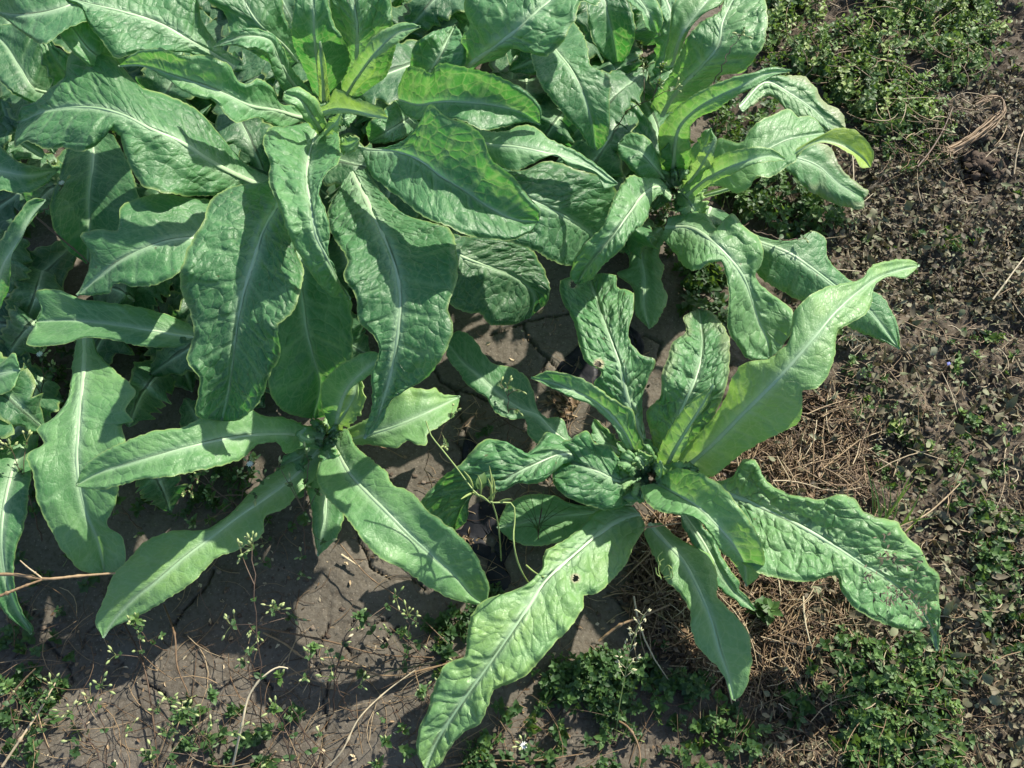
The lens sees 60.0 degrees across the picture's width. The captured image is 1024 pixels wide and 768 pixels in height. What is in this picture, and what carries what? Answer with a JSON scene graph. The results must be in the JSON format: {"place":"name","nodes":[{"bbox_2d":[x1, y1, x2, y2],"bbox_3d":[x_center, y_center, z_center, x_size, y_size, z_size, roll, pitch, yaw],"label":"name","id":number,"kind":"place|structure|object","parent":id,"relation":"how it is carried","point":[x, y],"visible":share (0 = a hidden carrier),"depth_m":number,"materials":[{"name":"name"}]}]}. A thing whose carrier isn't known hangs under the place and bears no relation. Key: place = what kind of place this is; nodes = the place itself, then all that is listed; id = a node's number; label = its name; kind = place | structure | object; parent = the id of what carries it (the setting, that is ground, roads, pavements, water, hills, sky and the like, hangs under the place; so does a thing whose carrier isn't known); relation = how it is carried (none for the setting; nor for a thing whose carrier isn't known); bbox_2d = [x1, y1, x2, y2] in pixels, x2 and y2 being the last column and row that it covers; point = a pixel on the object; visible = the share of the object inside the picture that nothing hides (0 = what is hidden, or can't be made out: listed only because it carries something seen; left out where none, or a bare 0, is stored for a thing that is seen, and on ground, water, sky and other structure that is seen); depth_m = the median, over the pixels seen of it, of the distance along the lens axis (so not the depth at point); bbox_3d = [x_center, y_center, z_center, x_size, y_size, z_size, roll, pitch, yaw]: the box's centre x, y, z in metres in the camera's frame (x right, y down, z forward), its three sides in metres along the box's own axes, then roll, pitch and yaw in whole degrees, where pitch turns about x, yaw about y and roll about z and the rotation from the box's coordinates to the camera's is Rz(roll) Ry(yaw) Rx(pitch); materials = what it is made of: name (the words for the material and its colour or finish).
{"place":"outdoors","nodes":[
{"label":"outdoors","id":0,"kind":"place"},
{"bbox_2d":[0,0,1023,767],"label":"ground","id":1,"kind":"structure","parent":0,"point":[336,590],"depth_m":1.18,"materials":[{"name":"soil"}]},
{"bbox_2d":[0,674,30,767],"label":"chickweed sprig","id":2,"kind":"object","parent":1,"relation":"on","point":[15,728],"visible":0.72,"depth_m":1.04,"materials":[{"name":"green plant"}]},
{"bbox_2d":[0,430,42,540],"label":"chickweed sprig","id":3,"kind":"object","parent":1,"relation":"on","point":[19,471],"visible":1,"depth_m":1.11,"materials":[{"name":"green plant"}]},
{"bbox_2d":[0,677,52,756],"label":"chickweed sprig","id":4,"kind":"object","parent":1,"relation":"on","point":[6,685],"visible":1,"depth_m":1.01,"materials":[{"name":"green plant"}]},
{"bbox_2d":[1,683,55,766],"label":"dry stalk","id":5,"kind":"object","parent":1,"relation":"on","point":[20,739],"visible":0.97,"depth_m":1.01,"materials":[{"name":"plant"}]},
{"bbox_2d":[18,346,56,392],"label":"chickweed sprig","id":6,"kind":"object","parent":1,"relation":"on","point":[41,356],"visible":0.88,"depth_m":1.18,"materials":[{"name":"green plant"}]},
{"bbox_2d":[23,672,59,718],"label":"chickweed sprig","id":7,"kind":"object","parent":1,"relation":"on","point":[50,687],"visible":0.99,"depth_m":1.01,"materials":[{"name":"green plant"}]},
{"bbox_2d":[0,572,114,579],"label":"dry stalk","id":8,"kind":"object","parent":1,"relation":"on","point":[31,577],"visible":1,"depth_m":1.00,"materials":[{"name":"plant"}]},
{"bbox_2d":[0,579,42,596],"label":"dry stalk","id":9,"kind":"object","parent":8,"relation":"on","point":[15,589],"visible":1,"depth_m":0.99,"materials":[{"name":"plant"}]},
{"bbox_2d":[51,671,116,767],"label":"chickweed sprig","id":10,"kind":"object","parent":1,"relation":"on","point":[70,714],"visible":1,"depth_m":1.02,"materials":[{"name":"green plant"}]},
{"bbox_2d":[0,82,188,634],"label":"chicory plant","id":11,"kind":"object","parent":1,"relation":"on","point":[104,402],"visible":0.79,"depth_m":1.15,"materials":[{"name":"green plant"}]},
{"bbox_2d":[35,216,88,263],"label":"dry stalk","id":12,"kind":"object","parent":11,"relation":"attached to","point":[52,230],"visible":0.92,"depth_m":1.23,"materials":[{"name":"plant"}]},
{"bbox_2d":[76,683,138,767],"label":"chickweed sprig","id":13,"kind":"object","parent":1,"relation":"on","point":[105,730],"visible":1,"depth_m":1.03,"materials":[{"name":"green plant"}]},
{"bbox_2d":[106,615,144,679],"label":"chickweed sprig","id":14,"kind":"object","parent":1,"relation":"on","point":[141,651],"visible":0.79,"depth_m":1.07,"materials":[{"name":"green plant"}]},
{"bbox_2d":[112,493,144,537],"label":"chickweed sprig","id":15,"kind":"object","parent":1,"relation":"on","point":[119,499],"visible":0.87,"depth_m":1.13,"materials":[{"name":"green plant"}]},
{"bbox_2d":[123,622,157,767],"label":"dry stalk","id":16,"kind":"object","parent":1,"relation":"on","point":[135,645],"visible":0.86,"depth_m":1.09,"materials":[{"name":"plant"}]},
{"bbox_2d":[129,612,167,650],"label":"chickweed sprig","id":17,"kind":"object","parent":1,"relation":"on","point":[134,617],"visible":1,"depth_m":1.02,"materials":[{"name":"green plant"}]},
{"bbox_2d":[0,0,298,196],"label":"chicory plant","id":18,"kind":"object","parent":1,"relation":"on","point":[92,95],"visible":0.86,"depth_m":1.20,"materials":[{"name":"green plant"}]},
{"bbox_2d":[152,696,186,740],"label":"chickweed sprig","id":19,"kind":"object","parent":1,"relation":"on","point":[173,711],"visible":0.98,"depth_m":1.01,"materials":[{"name":"green plant"}]},
{"bbox_2d":[163,604,188,692],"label":"dry stalk","id":20,"kind":"object","parent":1,"relation":"on","point":[171,624],"visible":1,"depth_m":1.09,"materials":[{"name":"plant"}]},
{"bbox_2d":[156,711,219,767],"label":"chickweed sprig","id":21,"kind":"object","parent":1,"relation":"on","point":[178,717],"visible":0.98,"depth_m":0.99,"materials":[{"name":"green plant"}]},
{"bbox_2d":[181,470,198,501],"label":"chickweed sprig","id":22,"kind":"object","parent":1,"relation":"on","point":[191,486],"visible":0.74,"depth_m":1.16,"materials":[{"name":"green plant"}]},
{"bbox_2d":[140,684,249,767],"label":"chickweed sprig","id":23,"kind":"object","parent":1,"relation":"on","point":[212,693],"visible":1,"depth_m":0.99,"materials":[{"name":"green plant"}]},
{"bbox_2d":[187,469,238,524],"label":"chickweed sprig","id":24,"kind":"object","parent":1,"relation":"on","point":[211,483],"visible":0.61,"depth_m":1.11,"materials":[{"name":"green plant"}]},
{"bbox_2d":[184,454,269,528],"bbox_3d":[-0.358,0.157,1.150,0.122,0.121,0.042,-35,68,-17],"label":"chickweed sprig","id":25,"kind":"object","parent":1,"relation":"on","point":[192,522],"visible":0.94,"depth_m":1.12,"materials":[{"name":"green plant"}]},
{"bbox_2d":[227,467,256,510],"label":"chickweed sprig","id":26,"kind":"object","parent":1,"relation":"on","point":[234,477],"visible":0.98,"depth_m":1.11,"materials":[{"name":"green plant"}]},
{"bbox_2d":[221,531,265,742],"bbox_3d":[-0.308,0.298,1.034,0.055,0.194,0.205,0,62,0],"label":"chickweed sprig","id":27,"kind":"object","parent":1,"relation":"on","point":[257,675],"visible":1,"depth_m":1.00,"materials":[{"name":"green plant"}]},
{"bbox_2d":[234,640,258,715],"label":"chickweed sprig","id":28,"kind":"object","parent":1,"relation":"on","point":[242,660],"visible":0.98,"depth_m":1.03,"materials":[{"name":"green plant"}]},
{"bbox_2d":[215,600,290,657],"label":"chickweed sprig","id":29,"kind":"object","parent":1,"relation":"on","point":[272,611],"visible":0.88,"depth_m":1.05,"materials":[{"name":"green plant"}]},
{"bbox_2d":[232,666,287,764],"bbox_3d":[-0.299,0.380,1.027,0.022,0.072,0.119,32,66,16],"label":"dry stalk","id":30,"kind":"object","parent":1,"relation":"on","point":[242,721],"visible":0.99,"depth_m":1.01,"materials":[{"name":"plant"}]},
{"bbox_2d":[246,599,306,637],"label":"chickweed sprig","id":31,"kind":"object","parent":1,"relation":"on","point":[289,617],"visible":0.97,"depth_m":1.08,"materials":[{"name":"green plant"}]},
{"bbox_2d":[244,501,309,567],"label":"chickweed sprig","id":32,"kind":"object","parent":1,"relation":"on","point":[267,559],"visible":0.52,"depth_m":1.13,"materials":[{"name":"green plant"}]},
{"bbox_2d":[261,702,296,767],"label":"chickweed sprig","id":33,"kind":"object","parent":1,"relation":"on","point":[267,759],"visible":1,"depth_m":1.01,"materials":[{"name":"green plant"}]},
{"bbox_2d":[75,351,489,637],"bbox_3d":[-0.275,0.126,1.073,0.478,0.234,0.289,-4,62,-2],"label":"chicory plant","id":34,"kind":"object","parent":1,"relation":"on","point":[403,528],"visible":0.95,"depth_m":1.07,"materials":[{"name":"green plant"}]},
{"bbox_2d":[254,546,310,584],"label":"chickweed sprig","id":35,"kind":"object","parent":1,"relation":"on","point":[299,558],"visible":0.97,"depth_m":1.11,"materials":[{"name":"green plant"}]},
{"bbox_2d":[252,695,322,766],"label":"chickweed sprig","id":36,"kind":"object","parent":1,"relation":"on","point":[295,734],"visible":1,"depth_m":1.01,"materials":[{"name":"green plant"}]},
{"bbox_2d":[254,511,336,547],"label":"chickweed sprig","id":37,"kind":"object","parent":1,"relation":"on","point":[303,517],"visible":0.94,"depth_m":1.13,"materials":[{"name":"green plant"}]},
{"bbox_2d":[273,669,318,767],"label":"chickweed sprig","id":38,"kind":"object","parent":1,"relation":"on","point":[277,673],"visible":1,"depth_m":1.03,"materials":[{"name":"green plant"}]},
{"bbox_2d":[276,441,321,560],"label":"chickweed sprig","id":39,"kind":"object","parent":1,"relation":"on","point":[305,481],"visible":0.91,"depth_m":1.12,"materials":[{"name":"green plant"}]},
{"bbox_2d":[299,641,319,698],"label":"chickweed sprig","id":40,"kind":"object","parent":1,"relation":"on","point":[312,645],"visible":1,"depth_m":1.02,"materials":[{"name":"green plant"}]},
{"bbox_2d":[263,632,369,668],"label":"dry stalk","id":41,"kind":"object","parent":1,"relation":"on","point":[288,646],"visible":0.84,"depth_m":1.11,"materials":[{"name":"plant"}]},
{"bbox_2d":[26,0,617,438],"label":"chicory plant","id":42,"kind":"object","parent":1,"relation":"on","point":[268,284],"visible":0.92,"depth_m":1.11,"materials":[{"name":"green plant"}]},
{"bbox_2d":[318,608,366,712],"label":"chickweed sprig","id":43,"kind":"object","parent":1,"relation":"on","point":[359,615],"visible":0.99,"depth_m":1.03,"materials":[{"name":"green plant"}]},
{"bbox_2d":[316,653,369,718],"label":"chickweed sprig","id":44,"kind":"object","parent":1,"relation":"on","point":[331,676],"visible":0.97,"depth_m":1.07,"materials":[{"name":"green plant"}]},
{"bbox_2d":[257,626,433,657],"bbox_3d":[-0.210,0.328,1.111,0.226,0.013,0.010,8,62,4],"label":"dry stalk","id":45,"kind":"object","parent":1,"relation":"on","point":[314,638],"visible":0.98,"depth_m":1.11,"materials":[{"name":"plant"}]},
{"bbox_2d":[0,309,724,767],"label":"fallen seed and stem litter","id":46,"kind":"object","parent":1,"relation":"on","point":[564,413],"visible":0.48,"depth_m":1.14,"materials":[{"name":"plant"}]},
{"bbox_2d":[325,670,414,767],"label":"dry stalk","id":47,"kind":"object","parent":1,"relation":"on","point":[349,735],"visible":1,"depth_m":1.06,"materials":[{"name":"plant"}]},
{"bbox_2d":[288,657,462,676],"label":"dry stalk","id":48,"kind":"object","parent":1,"relation":"on","point":[349,667],"visible":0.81,"depth_m":1.09,"materials":[{"name":"plant"}]},
{"bbox_2d":[348,586,418,630],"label":"chickweed sprig","id":49,"kind":"object","parent":1,"relation":"on","point":[387,606],"visible":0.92,"depth_m":1.09,"materials":[{"name":"green plant"}]},
{"bbox_2d":[367,722,417,767],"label":"chickweed sprig","id":50,"kind":"object","parent":1,"relation":"on","point":[406,751],"visible":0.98,"depth_m":1.02,"materials":[{"name":"green plant"}]},
{"bbox_2d":[360,611,426,660],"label":"chickweed sprig","id":51,"kind":"object","parent":1,"relation":"on","point":[372,629],"visible":0.88,"depth_m":1.07,"materials":[{"name":"green plant"}]},
{"bbox_2d":[339,544,447,643],"bbox_3d":[-0.154,0.268,1.131,0.192,0.012,0.008,37,68,18],"label":"dry stalk","id":52,"kind":"object","parent":1,"relation":"on","point":[372,579],"visible":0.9,"depth_m":1.13,"materials":[{"name":"plant"}]},
{"bbox_2d":[379,600,427,685],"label":"chickweed sprig","id":53,"kind":"object","parent":1,"relation":"on","point":[405,646],"visible":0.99,"depth_m":1.08,"materials":[{"name":"green plant"}]},
{"bbox_2d":[376,681,431,722],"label":"chickweed sprig","id":54,"kind":"object","parent":1,"relation":"on","point":[423,689],"visible":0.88,"depth_m":1.02,"materials":[{"name":"green plant"}]},
{"bbox_2d":[356,657,454,683],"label":"chickweed sprig","id":55,"kind":"object","parent":1,"relation":"on","point":[359,673],"visible":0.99,"depth_m":1.09,"materials":[{"name":"green plant"}]},
{"bbox_2d":[396,625,426,649],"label":"chickweed sprig","id":56,"kind":"object","parent":1,"relation":"on","point":[400,631],"visible":0.95,"depth_m":1.10,"materials":[{"name":"green plant"}]},
{"bbox_2d":[23,69,856,413],"bbox_3d":[-0.202,-0.369,1.488,1.533,0.078,1.012,0,62,0],"label":"shaded chickweed","id":57,"kind":"object","parent":1,"relation":"on","point":[757,195],"depth_m":1.43,"materials":[{"name":"plant"}]},
{"bbox_2d":[424,403,460,487],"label":"chickweed sprig","id":58,"kind":"object","parent":1,"relation":"on","point":[446,443],"visible":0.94,"depth_m":1.13,"materials":[{"name":"green plant"}]},
{"bbox_2d":[462,436,476,460],"bbox_3d":[-0.059,0.098,1.251,0.023,0.014,0.055,0,62,0],"label":"plastic film","id":59,"kind":"object","parent":1,"relation":"on","point":[469,443],"visible":0.59,"depth_m":1.25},
{"bbox_2d":[455,500,512,589],"bbox_3d":[-0.035,0.214,1.190,0.097,0.016,0.129,12,63,6],"label":"plastic film","id":60,"kind":"object","parent":1,"relation":"on","point":[485,510],"visible":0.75,"depth_m":1.19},
{"bbox_2d":[474,424,493,438],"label":"chickweed tuft","id":61,"kind":"object","parent":1,"relation":"on","point":[487,430],"visible":1,"depth_m":1.25,"materials":[{"name":"green plant"}]},
{"bbox_2d":[425,421,543,582],"bbox_3d":[-0.034,0.166,1.067,0.048,0.261,0.190,-33,67,-16],"label":"pod plant","id":62,"kind":"object","parent":1,"relation":"on","point":[481,480],"visible":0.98,"depth_m":0.99,"materials":[{"name":"green plant"}]},
{"bbox_2d":[329,0,662,235],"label":"chicory plant","id":63,"kind":"object","parent":1,"relation":"on","point":[444,50],"visible":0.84,"depth_m":1.21,"materials":[{"name":"green plant"}]},
{"bbox_2d":[0,0,1023,767],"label":"dry stem litter","id":64,"kind":"object","parent":1,"relation":"on","point":[834,684],"visible":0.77,"depth_m":1.13,"materials":[{"name":"plant"}]},
{"bbox_2d":[0,27,1023,767],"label":"soil clods","id":65,"kind":"object","parent":1,"relation":"on","point":[926,429],"visible":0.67,"depth_m":1.27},
{"bbox_2d":[497,375,526,440],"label":"chickweed sprig","id":66,"kind":"object","parent":1,"relation":"on","point":[507,388],"visible":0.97,"depth_m":1.19,"materials":[{"name":"green plant"}]},
{"bbox_2d":[0,327,1023,767],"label":"patchy chickweed","id":67,"kind":"object","parent":1,"relation":"on","point":[588,675],"depth_m":1.09,"materials":[{"name":"plant"}]},
{"bbox_2d":[444,753,582,766],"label":"dry stalk","id":68,"kind":"object","parent":1,"relation":"on","point":[451,765],"visible":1,"depth_m":1.04,"materials":[{"name":"plant"}]},
{"bbox_2d":[512,734,540,767],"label":"chickweed sprig","id":69,"kind":"object","parent":1,"relation":"on","point":[526,747],"visible":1,"depth_m":1.03,"materials":[{"name":"green plant"}]},
{"bbox_2d":[516,492,570,547],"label":"wiry seedling","id":70,"kind":"object","parent":1,"relation":"on","point":[537,527],"visible":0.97,"depth_m":1.13,"materials":[{"name":"green plant"}]},
{"bbox_2d":[557,345,597,384],"bbox_3d":[0.109,-0.028,1.319,0.068,0.015,0.065,31,66,15],"label":"plastic film","id":71,"kind":"object","parent":1,"relation":"on","point":[587,372],"visible":0.67,"depth_m":1.31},
{"bbox_2d":[611,718,640,767],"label":"dry stalk","id":72,"kind":"object","parent":1,"relation":"on","point":[630,730],"visible":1,"depth_m":1.05,"materials":[{"name":"plant"}]},
{"bbox_2d":[615,608,650,735],"bbox_3d":[0.131,0.340,1.048,0.030,0.138,0.126,15,63,8],"label":"grass seedhead","id":73,"kind":"object","parent":1,"relation":"on","point":[634,645],"depth_m":1.02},
{"bbox_2d":[598,604,669,642],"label":"dry stalk","id":74,"kind":"object","parent":1,"relation":"on","point":[618,626],"visible":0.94,"depth_m":1.11,"materials":[{"name":"plant"}]},
{"bbox_2d":[628,326,643,354],"bbox_3d":[0.186,-0.060,1.335,0.026,0.014,0.070,0,62,0],"label":"plastic film","id":75,"kind":"object","parent":1,"relation":"on","point":[636,335],"visible":0.61,"depth_m":1.33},
{"bbox_2d":[636,614,669,651],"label":"chickweed tuft","id":76,"kind":"object","parent":1,"relation":"on","point":[653,642],"visible":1,"depth_m":1.12,"materials":[{"name":"green plant"}]},
{"bbox_2d":[416,259,940,767],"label":"chicory plant","id":77,"kind":"object","parent":1,"relation":"on","point":[752,519],"visible":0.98,"depth_m":1.06,"materials":[{"name":"green plant"}]},
{"bbox_2d":[862,532,942,631],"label":"dry crumbs","id":78,"kind":"object","parent":77,"relation":"on","point":[892,585],"visible":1,"depth_m":0.98,"materials":[{"name":"plant"}]},
{"bbox_2d":[468,0,899,359],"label":"chicory plant","id":79,"kind":"object","parent":1,"relation":"on","point":[646,156],"visible":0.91,"depth_m":1.26,"materials":[{"name":"green plant"}]},
{"bbox_2d":[613,61,682,129],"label":"chickweed sprig","id":80,"kind":"object","parent":79,"relation":"on","point":[661,67],"visible":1,"depth_m":1.21,"materials":[{"name":"green plant"}]},
{"bbox_2d":[713,27,752,83],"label":"chickweed sprig","id":81,"kind":"object","parent":79,"relation":"on","point":[738,35],"visible":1,"depth_m":1.15,"materials":[{"name":"green plant"}]},
{"bbox_2d":[688,704,743,759],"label":"chickweed tuft","id":82,"kind":"object","parent":1,"relation":"on","point":[696,726],"visible":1,"depth_m":1.08,"materials":[{"name":"green plant"}]},
{"bbox_2d":[602,382,900,712],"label":"dry straw litter","id":83,"kind":"object","parent":1,"relation":"on","point":[761,637],"visible":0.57,"depth_m":1.16,"materials":[{"name":"plant"}]},
{"bbox_2d":[730,714,773,757],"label":"chickweed tuft","id":84,"kind":"object","parent":1,"relation":"on","point":[754,733],"visible":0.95,"depth_m":1.07,"materials":[{"name":"green plant"}]},
{"bbox_2d":[745,595,782,625],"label":"chickweed tuft","id":85,"kind":"object","parent":1,"relation":"on","point":[770,608],"visible":0.96,"depth_m":1.14,"materials":[{"name":"green plant"}]},
{"bbox_2d":[775,681,832,732],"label":"chickweed tuft","id":86,"kind":"object","parent":1,"relation":"on","point":[804,705],"visible":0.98,"depth_m":1.10,"materials":[{"name":"green plant"}]},
{"bbox_2d":[635,0,1023,303],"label":"chickweed carpet","id":87,"kind":"object","parent":1,"relation":"on","point":[848,86],"depth_m":1.60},
{"bbox_2d":[805,624,867,676],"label":"chickweed tuft","id":88,"kind":"object","parent":1,"relation":"on","point":[840,654],"visible":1,"depth_m":1.12,"materials":[{"name":"green plant"}]},
{"bbox_2d":[838,327,869,354],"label":"white straws","id":89,"kind":"object","parent":1,"relation":"on","point":[854,335],"visible":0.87,"depth_m":1.31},
{"bbox_2d":[748,0,1023,767],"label":"dead leaf litter","id":90,"kind":"object","parent":1,"relation":"on","point":[877,241],"visible":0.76,"depth_m":1.29,"materials":[{"name":"plant"}]},
{"bbox_2d":[870,0,904,22],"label":"chickweed tuft","id":91,"kind":"object","parent":1,"relation":"on","point":[882,12],"visible":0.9,"depth_m":1.66,"materials":[{"name":"green plant"}]},
{"bbox_2d":[887,417,905,439],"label":"chickweed tuft","id":92,"kind":"object","parent":1,"relation":"on","point":[898,429],"visible":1,"depth_m":1.27,"materials":[{"name":"green plant"}]},
{"bbox_2d":[864,457,931,533],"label":"grass tuft","id":93,"kind":"object","parent":1,"relation":"on","point":[889,512],"visible":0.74,"depth_m":1.19,"materials":[{"name":"green plant"}]},
{"bbox_2d":[883,682,959,728],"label":"chickweed tuft","id":94,"kind":"object","parent":1,"relation":"on","point":[925,722],"visible":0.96,"depth_m":1.09,"materials":[{"name":"green plant"}]},
{"bbox_2d":[916,106,953,167],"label":"dead twig","id":95,"kind":"object","parent":1,"relation":"on","point":[927,154],"visible":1,"depth_m":1.49,"materials":[{"name":"wood"}]},
{"bbox_2d":[947,357,964,375],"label":"chickweed tuft","id":96,"kind":"object","parent":1,"relation":"on","point":[957,368],"visible":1,"depth_m":1.33,"materials":[{"name":"green plant"}]},
{"bbox_2d":[951,404,987,429],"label":"chickweed tuft","id":97,"kind":"object","parent":1,"relation":"on","point":[971,419],"visible":1,"depth_m":1.28,"materials":[{"name":"green plant"}]},
{"bbox_2d":[936,95,1005,157],"bbox_3d":[0.782,-0.436,1.504,0.058,0.027,0.200,36,68,17],"label":"dried root","id":98,"kind":"object","parent":1,"relation":"on","point":[975,135],"visible":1,"depth_m":1.50,"materials":[{"name":"plant"}]},
{"bbox_2d":[960,149,1005,181],"bbox_3d":[0.804,-0.375,1.519,0.076,0.032,0.066,0,62,0],"label":"dark clod","id":99,"kind":"object","parent":1,"relation":"on","point":[976,160],"visible":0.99,"depth_m":1.51,"materials":[{"name":"soil"}]},
{"bbox_2d":[958,543,1023,590],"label":"chickweed tuft","id":100,"kind":"object","parent":1,"relation":"on","point":[998,555],"visible":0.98,"depth_m":1.18,"materials":[{"name":"green plant"}]},
{"bbox_2d":[981,330,1002,344],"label":"chickweed tuft","id":101,"kind":"object","parent":1,"relation":"on","point":[992,337],"visible":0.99,"depth_m":1.35,"materials":[{"name":"green plant"}]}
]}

